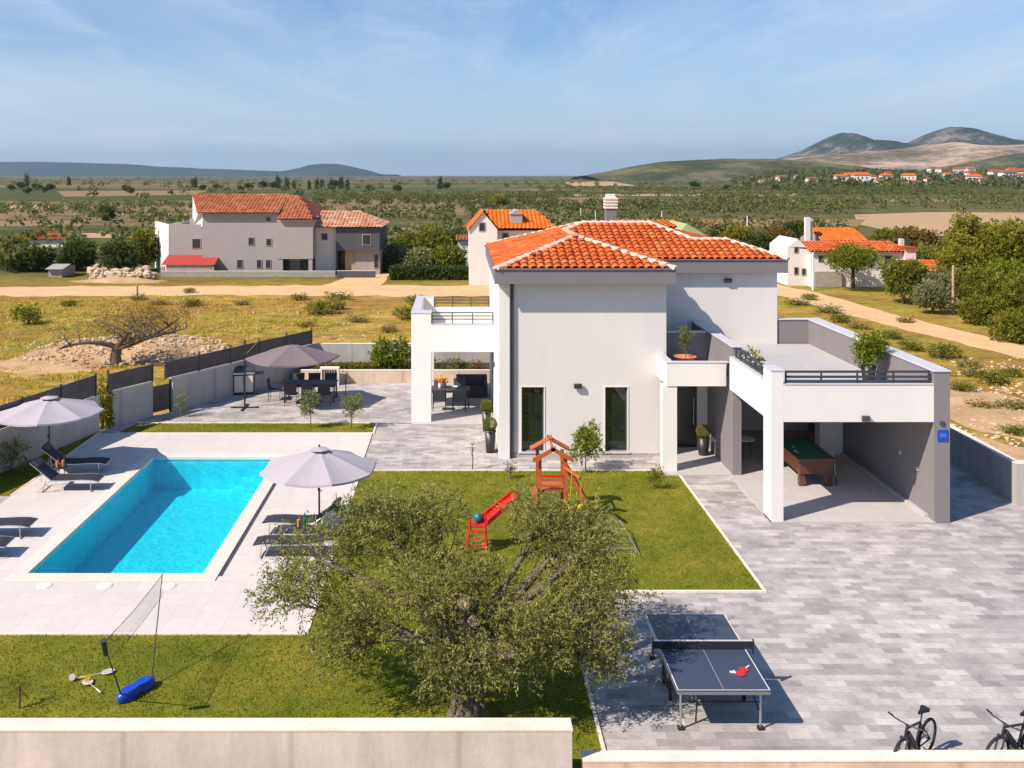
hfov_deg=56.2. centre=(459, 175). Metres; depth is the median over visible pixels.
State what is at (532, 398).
window
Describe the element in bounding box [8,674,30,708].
sapling
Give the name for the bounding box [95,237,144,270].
tree
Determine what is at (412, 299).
field bush
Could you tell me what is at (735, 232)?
tree
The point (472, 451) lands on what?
sapling
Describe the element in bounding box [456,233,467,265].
house
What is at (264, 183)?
tree
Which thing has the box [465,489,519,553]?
toddler slide
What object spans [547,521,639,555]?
football goal
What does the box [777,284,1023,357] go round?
dirt track
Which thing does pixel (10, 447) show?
shrub
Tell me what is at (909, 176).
village house
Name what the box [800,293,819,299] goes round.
field bush
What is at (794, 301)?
field bush
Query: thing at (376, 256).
window
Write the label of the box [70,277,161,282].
soil heap
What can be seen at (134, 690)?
badminton net
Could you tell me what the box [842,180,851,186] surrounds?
tree
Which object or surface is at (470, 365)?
bed plant
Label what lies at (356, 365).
hedge
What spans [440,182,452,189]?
tree
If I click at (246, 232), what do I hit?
grey house
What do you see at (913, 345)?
field bush
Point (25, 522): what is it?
sun lounger
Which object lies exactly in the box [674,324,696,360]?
balcony tree
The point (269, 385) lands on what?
garden chair
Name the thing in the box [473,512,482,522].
play ball
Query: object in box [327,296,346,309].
field bush
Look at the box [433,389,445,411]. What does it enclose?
garden chair
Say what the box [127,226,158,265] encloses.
tree
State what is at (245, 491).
pool steps
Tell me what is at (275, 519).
sun lounger
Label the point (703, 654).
table tennis
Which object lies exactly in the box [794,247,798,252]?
window
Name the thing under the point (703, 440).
boxwood pot
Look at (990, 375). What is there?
field bush
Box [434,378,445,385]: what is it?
garden chair
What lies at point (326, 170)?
flat topped hill
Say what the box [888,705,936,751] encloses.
bicycle
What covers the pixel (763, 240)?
tree
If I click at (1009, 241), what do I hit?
tree
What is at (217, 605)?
pool deck
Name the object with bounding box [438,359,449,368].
bed plant
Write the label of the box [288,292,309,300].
field bush
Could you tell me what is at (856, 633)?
paving
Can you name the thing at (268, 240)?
window
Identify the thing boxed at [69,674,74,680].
shuttlecock
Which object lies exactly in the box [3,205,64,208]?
field strip
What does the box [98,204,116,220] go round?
tree
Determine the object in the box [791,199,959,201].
field strip
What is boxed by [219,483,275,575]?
drain channel
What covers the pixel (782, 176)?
village house
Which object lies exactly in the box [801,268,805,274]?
window
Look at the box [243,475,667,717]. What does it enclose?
olive tree
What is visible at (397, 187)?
tree
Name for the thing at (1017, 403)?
field bush
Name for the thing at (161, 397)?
garden gate
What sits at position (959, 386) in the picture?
field bush
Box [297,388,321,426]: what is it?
olive sapling
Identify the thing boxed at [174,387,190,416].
shrub
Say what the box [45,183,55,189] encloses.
tree
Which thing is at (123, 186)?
tree
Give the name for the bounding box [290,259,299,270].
door
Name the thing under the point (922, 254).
tree
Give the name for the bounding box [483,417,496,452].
boxwood pot
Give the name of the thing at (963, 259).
tree
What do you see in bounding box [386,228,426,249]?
tree
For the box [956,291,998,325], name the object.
shrub
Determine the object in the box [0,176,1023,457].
ground
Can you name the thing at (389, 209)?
field strip
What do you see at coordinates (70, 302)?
field bush
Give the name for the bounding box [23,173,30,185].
cypress
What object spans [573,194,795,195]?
field strip
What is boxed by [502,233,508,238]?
window
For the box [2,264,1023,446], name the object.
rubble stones
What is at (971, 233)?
tree
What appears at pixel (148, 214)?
field strip
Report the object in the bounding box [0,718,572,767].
boundary wall
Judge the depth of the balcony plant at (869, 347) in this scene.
27.88 m
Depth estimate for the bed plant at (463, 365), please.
42.82 m
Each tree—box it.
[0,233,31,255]
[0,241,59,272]
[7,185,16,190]
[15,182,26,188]
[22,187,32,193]
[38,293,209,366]
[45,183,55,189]
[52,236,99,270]
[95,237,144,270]
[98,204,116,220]
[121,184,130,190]
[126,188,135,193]
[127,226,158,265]
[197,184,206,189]
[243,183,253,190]
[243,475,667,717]
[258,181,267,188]
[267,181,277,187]
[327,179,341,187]
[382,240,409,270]
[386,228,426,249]
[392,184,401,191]
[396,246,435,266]
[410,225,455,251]
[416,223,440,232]
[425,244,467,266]
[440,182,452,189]
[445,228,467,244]
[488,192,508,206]
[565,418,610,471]
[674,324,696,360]
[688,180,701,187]
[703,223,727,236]
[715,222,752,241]
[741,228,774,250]
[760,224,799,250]
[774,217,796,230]
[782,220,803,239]
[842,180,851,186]
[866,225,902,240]
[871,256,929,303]
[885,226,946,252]
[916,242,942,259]
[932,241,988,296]
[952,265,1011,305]
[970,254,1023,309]
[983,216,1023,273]
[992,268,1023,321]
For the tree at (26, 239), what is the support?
on the ground at (384, 306)
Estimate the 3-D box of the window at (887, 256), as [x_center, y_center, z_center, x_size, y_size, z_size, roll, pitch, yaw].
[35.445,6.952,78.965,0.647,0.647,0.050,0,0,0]
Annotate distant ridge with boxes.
[0,162,400,175]
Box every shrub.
[0,434,31,474]
[97,374,116,429]
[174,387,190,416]
[911,278,953,313]
[922,266,964,308]
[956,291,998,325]
[987,307,1023,343]
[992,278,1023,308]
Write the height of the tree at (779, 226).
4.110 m
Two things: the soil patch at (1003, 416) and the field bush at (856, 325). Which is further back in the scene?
the field bush at (856, 325)
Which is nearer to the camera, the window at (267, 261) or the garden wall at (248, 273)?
the garden wall at (248, 273)
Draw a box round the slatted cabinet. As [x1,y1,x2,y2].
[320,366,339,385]
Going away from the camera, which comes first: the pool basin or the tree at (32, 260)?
the pool basin
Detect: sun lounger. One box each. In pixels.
[0,517,38,538]
[0,536,14,554]
[29,456,104,491]
[40,442,111,473]
[252,527,342,558]
[261,497,342,534]
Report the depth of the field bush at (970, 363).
45.91 m
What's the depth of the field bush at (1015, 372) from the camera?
43.77 m
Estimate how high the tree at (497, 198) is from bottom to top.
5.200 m
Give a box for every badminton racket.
[78,668,114,678]
[82,679,100,692]
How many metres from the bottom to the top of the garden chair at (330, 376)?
0.923 m
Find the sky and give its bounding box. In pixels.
[0,0,1023,175]
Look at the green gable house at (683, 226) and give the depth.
59.90 m
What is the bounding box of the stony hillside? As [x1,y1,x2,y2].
[787,142,1023,169]
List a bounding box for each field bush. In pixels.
[9,302,45,324]
[60,299,80,306]
[128,293,146,300]
[150,299,169,305]
[180,298,204,306]
[183,288,195,292]
[232,298,251,305]
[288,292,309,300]
[292,318,317,327]
[304,299,336,316]
[324,291,353,300]
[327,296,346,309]
[344,314,370,322]
[378,323,398,332]
[391,304,412,320]
[404,294,428,304]
[784,297,812,305]
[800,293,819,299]
[814,303,845,313]
[826,313,857,322]
[842,319,872,329]
[880,329,902,338]
[895,314,914,322]
[896,338,923,350]
[924,341,964,360]
[950,380,979,391]
[954,363,990,376]
[955,357,982,367]
[963,398,999,408]
[972,368,1014,384]
[990,423,1023,435]
[994,395,1023,409]
[997,366,1023,377]
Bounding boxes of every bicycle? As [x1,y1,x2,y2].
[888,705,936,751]
[985,709,1023,749]
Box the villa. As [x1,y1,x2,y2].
[411,194,951,523]
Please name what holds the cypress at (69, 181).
on the ground at (384, 306)
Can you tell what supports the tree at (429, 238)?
on the ground at (384, 306)
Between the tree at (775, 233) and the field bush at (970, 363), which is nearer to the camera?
the field bush at (970, 363)
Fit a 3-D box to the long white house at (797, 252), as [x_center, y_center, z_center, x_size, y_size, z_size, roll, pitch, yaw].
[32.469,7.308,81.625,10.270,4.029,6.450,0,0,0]
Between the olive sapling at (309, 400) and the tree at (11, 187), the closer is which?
the olive sapling at (309, 400)
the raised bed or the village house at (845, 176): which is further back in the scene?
the village house at (845, 176)
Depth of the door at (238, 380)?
39.96 m
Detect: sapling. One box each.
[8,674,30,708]
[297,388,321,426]
[332,501,346,524]
[339,368,348,395]
[339,391,364,428]
[470,439,475,469]
[504,459,517,478]
[644,464,667,488]
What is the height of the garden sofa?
0.740 m
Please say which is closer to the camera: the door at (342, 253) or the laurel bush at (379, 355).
the laurel bush at (379, 355)
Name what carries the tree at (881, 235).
on the ground at (384, 306)
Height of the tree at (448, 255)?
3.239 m
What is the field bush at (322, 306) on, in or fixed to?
on the ground at (384, 306)
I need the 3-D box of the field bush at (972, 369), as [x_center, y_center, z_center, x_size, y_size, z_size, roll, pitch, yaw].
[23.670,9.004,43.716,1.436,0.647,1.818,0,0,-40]
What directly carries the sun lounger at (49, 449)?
on the pool deck at (217, 605)
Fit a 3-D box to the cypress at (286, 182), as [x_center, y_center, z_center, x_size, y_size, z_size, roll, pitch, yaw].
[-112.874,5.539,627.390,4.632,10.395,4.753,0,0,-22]
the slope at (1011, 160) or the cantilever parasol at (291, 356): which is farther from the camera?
the slope at (1011, 160)
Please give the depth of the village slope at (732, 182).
781.15 m
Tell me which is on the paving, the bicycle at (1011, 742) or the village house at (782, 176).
the bicycle at (1011, 742)
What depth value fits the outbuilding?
77.51 m
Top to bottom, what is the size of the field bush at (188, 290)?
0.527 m
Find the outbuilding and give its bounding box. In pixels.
[901,259,943,281]
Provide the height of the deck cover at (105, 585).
0.016 m
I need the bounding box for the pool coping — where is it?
[4,453,290,580]
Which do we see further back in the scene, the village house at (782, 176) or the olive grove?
the village house at (782, 176)
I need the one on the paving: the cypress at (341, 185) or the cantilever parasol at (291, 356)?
the cantilever parasol at (291, 356)
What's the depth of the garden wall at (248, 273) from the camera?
86.10 m
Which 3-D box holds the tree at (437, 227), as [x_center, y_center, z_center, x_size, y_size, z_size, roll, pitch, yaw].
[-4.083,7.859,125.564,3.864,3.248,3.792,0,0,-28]
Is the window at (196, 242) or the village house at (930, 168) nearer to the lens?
the window at (196, 242)
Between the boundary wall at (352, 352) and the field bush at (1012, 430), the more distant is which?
the boundary wall at (352, 352)
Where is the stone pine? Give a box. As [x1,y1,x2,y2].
[821,242,883,290]
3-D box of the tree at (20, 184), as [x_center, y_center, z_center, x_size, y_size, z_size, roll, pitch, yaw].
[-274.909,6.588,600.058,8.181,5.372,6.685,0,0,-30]
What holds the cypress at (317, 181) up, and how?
on the ground at (384, 306)
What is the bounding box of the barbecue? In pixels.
[233,365,263,394]
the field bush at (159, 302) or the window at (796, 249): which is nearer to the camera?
the field bush at (159, 302)
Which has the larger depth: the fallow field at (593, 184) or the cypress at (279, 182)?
the fallow field at (593, 184)
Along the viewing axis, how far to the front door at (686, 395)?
32.26 m
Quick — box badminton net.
[100,573,162,703]
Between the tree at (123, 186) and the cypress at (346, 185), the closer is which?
the tree at (123, 186)
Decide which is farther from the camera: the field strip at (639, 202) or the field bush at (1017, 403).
the field strip at (639, 202)
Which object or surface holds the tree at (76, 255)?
on the ground at (384, 306)
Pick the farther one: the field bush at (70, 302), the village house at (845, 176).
the village house at (845, 176)
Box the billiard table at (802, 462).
[783,438,835,485]
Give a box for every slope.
[716,170,1023,189]
[945,153,1023,169]
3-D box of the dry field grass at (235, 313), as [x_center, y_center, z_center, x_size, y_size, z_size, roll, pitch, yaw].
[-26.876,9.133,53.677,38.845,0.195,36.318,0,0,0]
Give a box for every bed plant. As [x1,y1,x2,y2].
[434,358,442,368]
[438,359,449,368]
[446,355,458,368]
[456,358,469,368]
[465,358,478,368]
[471,358,485,368]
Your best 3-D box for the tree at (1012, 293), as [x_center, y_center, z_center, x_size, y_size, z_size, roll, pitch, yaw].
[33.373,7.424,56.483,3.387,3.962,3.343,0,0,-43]
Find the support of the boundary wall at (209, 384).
on the ground at (384, 306)
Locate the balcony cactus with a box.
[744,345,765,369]
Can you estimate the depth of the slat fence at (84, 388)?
32.81 m
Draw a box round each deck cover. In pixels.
[36,582,53,588]
[96,582,113,588]
[160,582,177,588]
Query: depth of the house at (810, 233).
92.78 m
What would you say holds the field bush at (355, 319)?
on the ground at (384, 306)
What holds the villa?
on the ground at (384, 306)
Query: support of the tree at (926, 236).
on the ground at (384, 306)
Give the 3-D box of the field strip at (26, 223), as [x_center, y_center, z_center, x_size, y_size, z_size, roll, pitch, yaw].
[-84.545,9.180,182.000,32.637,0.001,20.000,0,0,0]
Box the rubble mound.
[9,336,225,366]
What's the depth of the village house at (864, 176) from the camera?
775.63 m
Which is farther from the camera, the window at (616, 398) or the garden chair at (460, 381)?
the garden chair at (460, 381)
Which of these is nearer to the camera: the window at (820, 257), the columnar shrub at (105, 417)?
the columnar shrub at (105, 417)
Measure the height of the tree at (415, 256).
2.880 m
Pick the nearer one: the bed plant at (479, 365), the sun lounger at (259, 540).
the sun lounger at (259, 540)
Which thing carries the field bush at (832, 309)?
on the ground at (384, 306)
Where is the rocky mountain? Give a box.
[777,127,1023,158]
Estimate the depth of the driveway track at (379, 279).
82.03 m
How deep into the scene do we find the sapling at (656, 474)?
27.97 m
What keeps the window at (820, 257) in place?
in the long white house at (797, 252)
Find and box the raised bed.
[297,363,489,382]
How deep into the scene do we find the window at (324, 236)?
88.94 m
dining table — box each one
[283,380,337,402]
[432,386,469,407]
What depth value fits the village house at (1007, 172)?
877.61 m
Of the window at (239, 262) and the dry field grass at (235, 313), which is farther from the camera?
the window at (239, 262)
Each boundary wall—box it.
[0,395,99,472]
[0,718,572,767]
[109,381,152,426]
[169,344,312,411]
[312,343,489,362]
[580,750,1023,767]
[950,424,1023,505]
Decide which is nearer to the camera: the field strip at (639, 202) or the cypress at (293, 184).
the field strip at (639, 202)
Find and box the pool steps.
[231,469,263,501]
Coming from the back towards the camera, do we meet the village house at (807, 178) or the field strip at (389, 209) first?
the village house at (807, 178)
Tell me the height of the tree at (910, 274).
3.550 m
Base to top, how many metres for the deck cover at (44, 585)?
0.016 m
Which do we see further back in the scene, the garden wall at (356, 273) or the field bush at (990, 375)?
the garden wall at (356, 273)
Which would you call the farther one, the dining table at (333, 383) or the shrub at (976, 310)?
the shrub at (976, 310)
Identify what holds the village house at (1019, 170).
on the village slope at (732, 182)
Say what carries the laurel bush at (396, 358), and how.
in the raised bed
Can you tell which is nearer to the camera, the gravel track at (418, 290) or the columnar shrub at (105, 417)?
the columnar shrub at (105, 417)
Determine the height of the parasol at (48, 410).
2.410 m
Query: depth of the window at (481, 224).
79.94 m
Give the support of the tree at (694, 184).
on the ground at (384, 306)
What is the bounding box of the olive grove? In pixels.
[0,184,1023,260]
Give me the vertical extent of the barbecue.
1.172 m
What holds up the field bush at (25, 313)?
on the ground at (384, 306)
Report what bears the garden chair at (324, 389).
on the paving
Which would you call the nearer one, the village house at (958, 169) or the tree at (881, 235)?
the tree at (881, 235)
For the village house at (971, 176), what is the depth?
776.92 m
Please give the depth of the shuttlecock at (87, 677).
17.32 m
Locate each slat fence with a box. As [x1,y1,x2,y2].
[0,373,96,428]
[107,360,153,391]
[164,327,311,378]
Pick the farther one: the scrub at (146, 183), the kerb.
the scrub at (146, 183)
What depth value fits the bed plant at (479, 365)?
42.78 m
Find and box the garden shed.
[46,264,74,276]
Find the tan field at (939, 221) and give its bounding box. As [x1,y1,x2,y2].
[855,212,1023,235]
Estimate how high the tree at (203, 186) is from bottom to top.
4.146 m
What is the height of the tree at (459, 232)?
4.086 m
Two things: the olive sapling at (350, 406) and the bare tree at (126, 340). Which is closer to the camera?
the olive sapling at (350, 406)
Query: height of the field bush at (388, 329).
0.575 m
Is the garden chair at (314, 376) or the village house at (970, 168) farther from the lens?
the village house at (970, 168)
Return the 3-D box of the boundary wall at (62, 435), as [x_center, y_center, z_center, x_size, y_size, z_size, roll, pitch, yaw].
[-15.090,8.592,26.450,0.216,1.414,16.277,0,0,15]
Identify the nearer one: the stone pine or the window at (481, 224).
the stone pine
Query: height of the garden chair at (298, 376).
0.923 m
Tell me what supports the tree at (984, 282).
on the ground at (384, 306)
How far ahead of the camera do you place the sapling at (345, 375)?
39.76 m
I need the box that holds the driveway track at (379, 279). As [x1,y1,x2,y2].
[322,273,388,286]
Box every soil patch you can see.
[0,360,99,374]
[950,385,1023,438]
[974,436,1023,459]
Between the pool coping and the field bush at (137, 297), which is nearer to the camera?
the pool coping
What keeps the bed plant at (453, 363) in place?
in the raised bed
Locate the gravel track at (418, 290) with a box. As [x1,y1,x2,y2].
[0,285,795,296]
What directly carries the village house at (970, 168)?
on the village slope at (732, 182)
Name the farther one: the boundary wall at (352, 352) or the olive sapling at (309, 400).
the boundary wall at (352, 352)
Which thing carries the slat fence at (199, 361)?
on the boundary wall at (209, 384)
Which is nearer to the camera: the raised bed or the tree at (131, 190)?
the raised bed
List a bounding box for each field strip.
[0,221,83,225]
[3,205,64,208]
[82,233,131,237]
[115,213,192,215]
[328,209,448,212]
[559,201,698,203]
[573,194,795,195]
[691,219,864,226]
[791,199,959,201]
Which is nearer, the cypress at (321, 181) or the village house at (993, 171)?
the cypress at (321, 181)
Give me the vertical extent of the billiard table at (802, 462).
0.845 m
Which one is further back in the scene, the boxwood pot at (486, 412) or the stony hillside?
the stony hillside
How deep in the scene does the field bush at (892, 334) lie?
53.89 m
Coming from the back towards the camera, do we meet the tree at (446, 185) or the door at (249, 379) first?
the tree at (446, 185)
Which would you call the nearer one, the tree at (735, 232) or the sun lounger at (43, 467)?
the sun lounger at (43, 467)
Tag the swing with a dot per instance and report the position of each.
(581, 495)
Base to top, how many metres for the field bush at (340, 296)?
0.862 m
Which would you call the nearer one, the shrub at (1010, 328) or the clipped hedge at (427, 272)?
the shrub at (1010, 328)
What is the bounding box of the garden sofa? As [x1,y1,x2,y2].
[456,374,487,395]
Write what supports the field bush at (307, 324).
on the ground at (384, 306)
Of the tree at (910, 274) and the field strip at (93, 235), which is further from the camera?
the field strip at (93, 235)
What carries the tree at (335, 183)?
on the ground at (384, 306)
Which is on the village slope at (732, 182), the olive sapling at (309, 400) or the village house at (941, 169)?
the village house at (941, 169)
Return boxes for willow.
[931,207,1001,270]
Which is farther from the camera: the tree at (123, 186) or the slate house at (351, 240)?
the tree at (123, 186)
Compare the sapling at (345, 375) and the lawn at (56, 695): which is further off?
the sapling at (345, 375)
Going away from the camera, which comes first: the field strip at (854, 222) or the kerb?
the kerb
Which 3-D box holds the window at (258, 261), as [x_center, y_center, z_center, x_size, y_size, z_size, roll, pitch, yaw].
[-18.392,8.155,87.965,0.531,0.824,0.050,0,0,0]
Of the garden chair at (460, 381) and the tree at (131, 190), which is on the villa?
the garden chair at (460, 381)
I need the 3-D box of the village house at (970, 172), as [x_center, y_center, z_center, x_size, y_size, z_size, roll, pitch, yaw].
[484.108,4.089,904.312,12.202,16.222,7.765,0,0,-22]
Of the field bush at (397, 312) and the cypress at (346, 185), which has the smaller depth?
the field bush at (397, 312)
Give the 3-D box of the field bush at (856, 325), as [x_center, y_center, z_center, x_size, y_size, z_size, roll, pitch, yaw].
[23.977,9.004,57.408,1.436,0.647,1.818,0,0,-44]
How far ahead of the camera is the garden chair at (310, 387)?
38.07 m
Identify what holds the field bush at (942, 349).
on the ground at (384, 306)
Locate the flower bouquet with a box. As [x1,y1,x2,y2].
[432,375,447,387]
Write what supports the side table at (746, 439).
on the villa
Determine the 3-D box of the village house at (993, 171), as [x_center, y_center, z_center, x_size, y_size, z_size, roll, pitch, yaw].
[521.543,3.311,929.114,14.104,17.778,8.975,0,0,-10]
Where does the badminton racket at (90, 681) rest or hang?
on the lawn at (56, 695)
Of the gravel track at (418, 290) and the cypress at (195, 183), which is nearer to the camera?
the gravel track at (418, 290)
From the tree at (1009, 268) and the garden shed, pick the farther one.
the garden shed
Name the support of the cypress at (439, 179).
on the ground at (384, 306)
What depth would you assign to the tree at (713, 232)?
111.94 m
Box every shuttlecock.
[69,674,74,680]
[84,674,90,680]
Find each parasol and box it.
[0,394,103,469]
[231,338,339,410]
[260,444,375,532]
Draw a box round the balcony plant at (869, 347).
[849,328,889,379]
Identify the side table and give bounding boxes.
[52,464,67,481]
[291,523,309,534]
[741,436,754,459]
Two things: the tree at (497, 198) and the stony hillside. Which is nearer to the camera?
the tree at (497, 198)
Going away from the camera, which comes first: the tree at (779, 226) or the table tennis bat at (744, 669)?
the table tennis bat at (744, 669)
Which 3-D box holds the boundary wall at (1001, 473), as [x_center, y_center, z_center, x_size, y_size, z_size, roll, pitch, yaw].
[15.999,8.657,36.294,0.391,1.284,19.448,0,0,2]
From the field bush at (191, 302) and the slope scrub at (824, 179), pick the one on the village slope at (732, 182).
the slope scrub at (824, 179)
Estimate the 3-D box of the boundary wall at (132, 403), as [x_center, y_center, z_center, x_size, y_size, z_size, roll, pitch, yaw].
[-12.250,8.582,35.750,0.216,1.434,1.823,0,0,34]
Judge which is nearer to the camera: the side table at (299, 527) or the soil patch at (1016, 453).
the side table at (299, 527)
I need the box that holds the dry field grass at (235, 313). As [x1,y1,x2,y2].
[0,296,347,404]
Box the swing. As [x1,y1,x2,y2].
[568,470,582,513]
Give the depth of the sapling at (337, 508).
23.86 m
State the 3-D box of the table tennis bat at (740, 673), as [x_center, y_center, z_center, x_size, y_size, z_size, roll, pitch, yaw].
[4.714,8.421,16.186,0.263,0.024,0.160,0,0,19]
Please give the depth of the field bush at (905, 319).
59.89 m
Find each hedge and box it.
[316,361,377,368]
[388,263,468,279]
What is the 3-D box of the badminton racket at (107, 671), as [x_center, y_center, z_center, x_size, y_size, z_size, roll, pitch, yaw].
[-6.654,9.150,17.546,0.640,0.027,0.182,0,0,-27]
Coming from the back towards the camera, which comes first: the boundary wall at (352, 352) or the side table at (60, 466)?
the boundary wall at (352, 352)
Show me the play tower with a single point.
(557, 485)
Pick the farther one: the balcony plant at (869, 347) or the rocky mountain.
the rocky mountain
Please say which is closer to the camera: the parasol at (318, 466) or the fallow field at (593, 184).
the parasol at (318, 466)
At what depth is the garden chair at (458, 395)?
36.98 m
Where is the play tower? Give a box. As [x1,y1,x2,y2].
[530,434,593,517]
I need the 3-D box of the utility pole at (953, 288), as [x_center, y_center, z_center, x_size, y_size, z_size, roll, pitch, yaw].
[33.163,7.667,64.186,0.198,3.266,0.198,0,0,0]
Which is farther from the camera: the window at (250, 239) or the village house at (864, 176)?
the village house at (864, 176)
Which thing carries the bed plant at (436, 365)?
in the raised bed
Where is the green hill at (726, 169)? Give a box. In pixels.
[571,158,887,180]
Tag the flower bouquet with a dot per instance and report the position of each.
(440, 384)
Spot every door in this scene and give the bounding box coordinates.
[234,376,242,392]
[246,376,252,391]
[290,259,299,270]
[340,251,344,269]
[677,386,695,445]
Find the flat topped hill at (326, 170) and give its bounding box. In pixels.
[249,164,382,175]
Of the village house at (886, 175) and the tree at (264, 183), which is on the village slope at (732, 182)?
the village house at (886, 175)
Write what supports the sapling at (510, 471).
on the lawn at (56, 695)
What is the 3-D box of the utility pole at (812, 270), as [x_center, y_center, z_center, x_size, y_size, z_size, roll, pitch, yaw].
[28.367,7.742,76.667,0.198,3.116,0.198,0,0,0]
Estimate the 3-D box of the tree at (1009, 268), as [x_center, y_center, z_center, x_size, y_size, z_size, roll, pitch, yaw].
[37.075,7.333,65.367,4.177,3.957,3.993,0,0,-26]
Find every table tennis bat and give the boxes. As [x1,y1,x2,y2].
[730,671,745,675]
[739,665,749,671]
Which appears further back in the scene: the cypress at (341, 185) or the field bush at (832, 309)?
the cypress at (341, 185)
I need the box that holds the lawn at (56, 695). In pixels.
[0,423,761,767]
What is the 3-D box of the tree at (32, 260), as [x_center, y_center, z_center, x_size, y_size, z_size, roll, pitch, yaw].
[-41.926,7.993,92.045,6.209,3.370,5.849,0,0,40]
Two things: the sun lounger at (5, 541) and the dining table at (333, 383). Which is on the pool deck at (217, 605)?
the sun lounger at (5, 541)
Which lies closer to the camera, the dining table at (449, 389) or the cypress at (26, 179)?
the dining table at (449, 389)
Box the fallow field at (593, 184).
[565,181,633,185]
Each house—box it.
[25,231,87,246]
[155,194,327,270]
[315,210,388,274]
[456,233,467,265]
[466,209,555,284]
[617,219,678,227]
[669,220,706,235]
[770,235,917,286]
[775,175,787,180]
[799,217,868,240]
[805,177,818,181]
[833,174,847,180]
[850,172,870,181]
[879,173,893,178]
[901,173,916,179]
[927,167,937,172]
[935,167,949,173]
[952,167,965,172]
[964,171,978,174]
[965,167,975,170]
[965,174,981,179]
[986,169,1000,175]
[998,170,1016,177]
[1008,168,1023,172]
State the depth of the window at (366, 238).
88.34 m
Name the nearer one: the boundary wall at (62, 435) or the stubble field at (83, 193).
the boundary wall at (62, 435)
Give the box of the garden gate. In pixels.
[153,379,170,412]
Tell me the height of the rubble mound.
0.616 m
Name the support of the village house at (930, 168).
on the village slope at (732, 182)
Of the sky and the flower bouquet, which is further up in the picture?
the sky
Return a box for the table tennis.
[645,614,770,730]
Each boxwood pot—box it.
[480,399,492,430]
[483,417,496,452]
[696,424,710,455]
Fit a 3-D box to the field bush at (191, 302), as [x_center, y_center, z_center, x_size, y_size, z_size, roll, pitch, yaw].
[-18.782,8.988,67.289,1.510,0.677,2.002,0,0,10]
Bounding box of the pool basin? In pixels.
[33,460,269,572]
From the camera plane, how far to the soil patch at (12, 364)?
45.67 m
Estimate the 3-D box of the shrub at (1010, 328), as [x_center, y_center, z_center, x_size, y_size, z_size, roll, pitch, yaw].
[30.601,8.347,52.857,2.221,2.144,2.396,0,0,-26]
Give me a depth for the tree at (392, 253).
92.01 m
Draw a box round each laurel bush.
[367,334,394,368]
[383,335,410,368]
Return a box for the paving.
[0,383,1023,749]
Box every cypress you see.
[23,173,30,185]
[66,176,71,184]
[192,177,197,187]
[274,175,281,188]
[284,176,289,188]
[291,180,295,188]
[314,178,318,188]
[319,177,324,188]
[338,175,344,188]
[344,177,349,188]
[436,176,442,188]
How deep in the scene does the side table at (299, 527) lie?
23.82 m
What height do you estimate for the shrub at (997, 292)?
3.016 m
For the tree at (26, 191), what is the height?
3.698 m
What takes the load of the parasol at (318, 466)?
on the pool deck at (217, 605)
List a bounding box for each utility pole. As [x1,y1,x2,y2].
[812,252,813,289]
[952,265,954,312]
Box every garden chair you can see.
[266,377,281,399]
[284,384,298,405]
[290,372,304,396]
[301,383,314,405]
[308,372,320,379]
[317,383,331,402]
[323,372,336,396]
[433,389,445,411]
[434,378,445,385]
[452,389,465,411]
[454,378,465,385]
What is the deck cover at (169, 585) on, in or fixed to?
on the pool deck at (217, 605)
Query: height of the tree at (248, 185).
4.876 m
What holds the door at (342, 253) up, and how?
in the slate house at (351, 240)
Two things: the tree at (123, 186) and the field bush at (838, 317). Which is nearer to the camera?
the field bush at (838, 317)
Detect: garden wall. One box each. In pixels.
[161,271,335,276]
[337,270,375,277]
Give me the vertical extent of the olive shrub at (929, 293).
2.482 m
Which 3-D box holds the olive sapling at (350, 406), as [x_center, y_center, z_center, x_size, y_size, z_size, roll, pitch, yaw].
[-3.899,8.512,34.632,0.986,1.357,0.915,0,0,-21]
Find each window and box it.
[192,238,200,248]
[236,259,242,267]
[248,237,253,244]
[256,259,261,267]
[265,259,270,267]
[266,238,271,245]
[321,233,327,239]
[362,234,370,244]
[374,254,378,267]
[479,222,484,230]
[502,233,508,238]
[518,386,544,453]
[602,386,630,453]
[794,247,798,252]
[794,267,798,274]
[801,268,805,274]
[818,255,822,261]
[884,255,891,262]
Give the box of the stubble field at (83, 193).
[58,190,206,196]
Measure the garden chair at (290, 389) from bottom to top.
0.923 m
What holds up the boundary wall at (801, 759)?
on the ground at (384, 306)
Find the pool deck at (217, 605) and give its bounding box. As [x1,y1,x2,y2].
[0,433,371,631]
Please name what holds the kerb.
on the ground at (384, 306)
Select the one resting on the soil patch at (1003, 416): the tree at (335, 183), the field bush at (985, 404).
the field bush at (985, 404)
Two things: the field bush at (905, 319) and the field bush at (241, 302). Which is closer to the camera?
the field bush at (905, 319)
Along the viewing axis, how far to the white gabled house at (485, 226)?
80.64 m
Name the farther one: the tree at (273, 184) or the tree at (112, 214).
the tree at (273, 184)
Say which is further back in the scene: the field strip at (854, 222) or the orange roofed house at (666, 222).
the field strip at (854, 222)
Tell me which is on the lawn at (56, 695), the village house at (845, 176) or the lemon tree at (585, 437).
the lemon tree at (585, 437)
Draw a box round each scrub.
[0,177,732,198]
[730,167,1023,189]
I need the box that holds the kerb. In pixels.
[0,422,766,749]

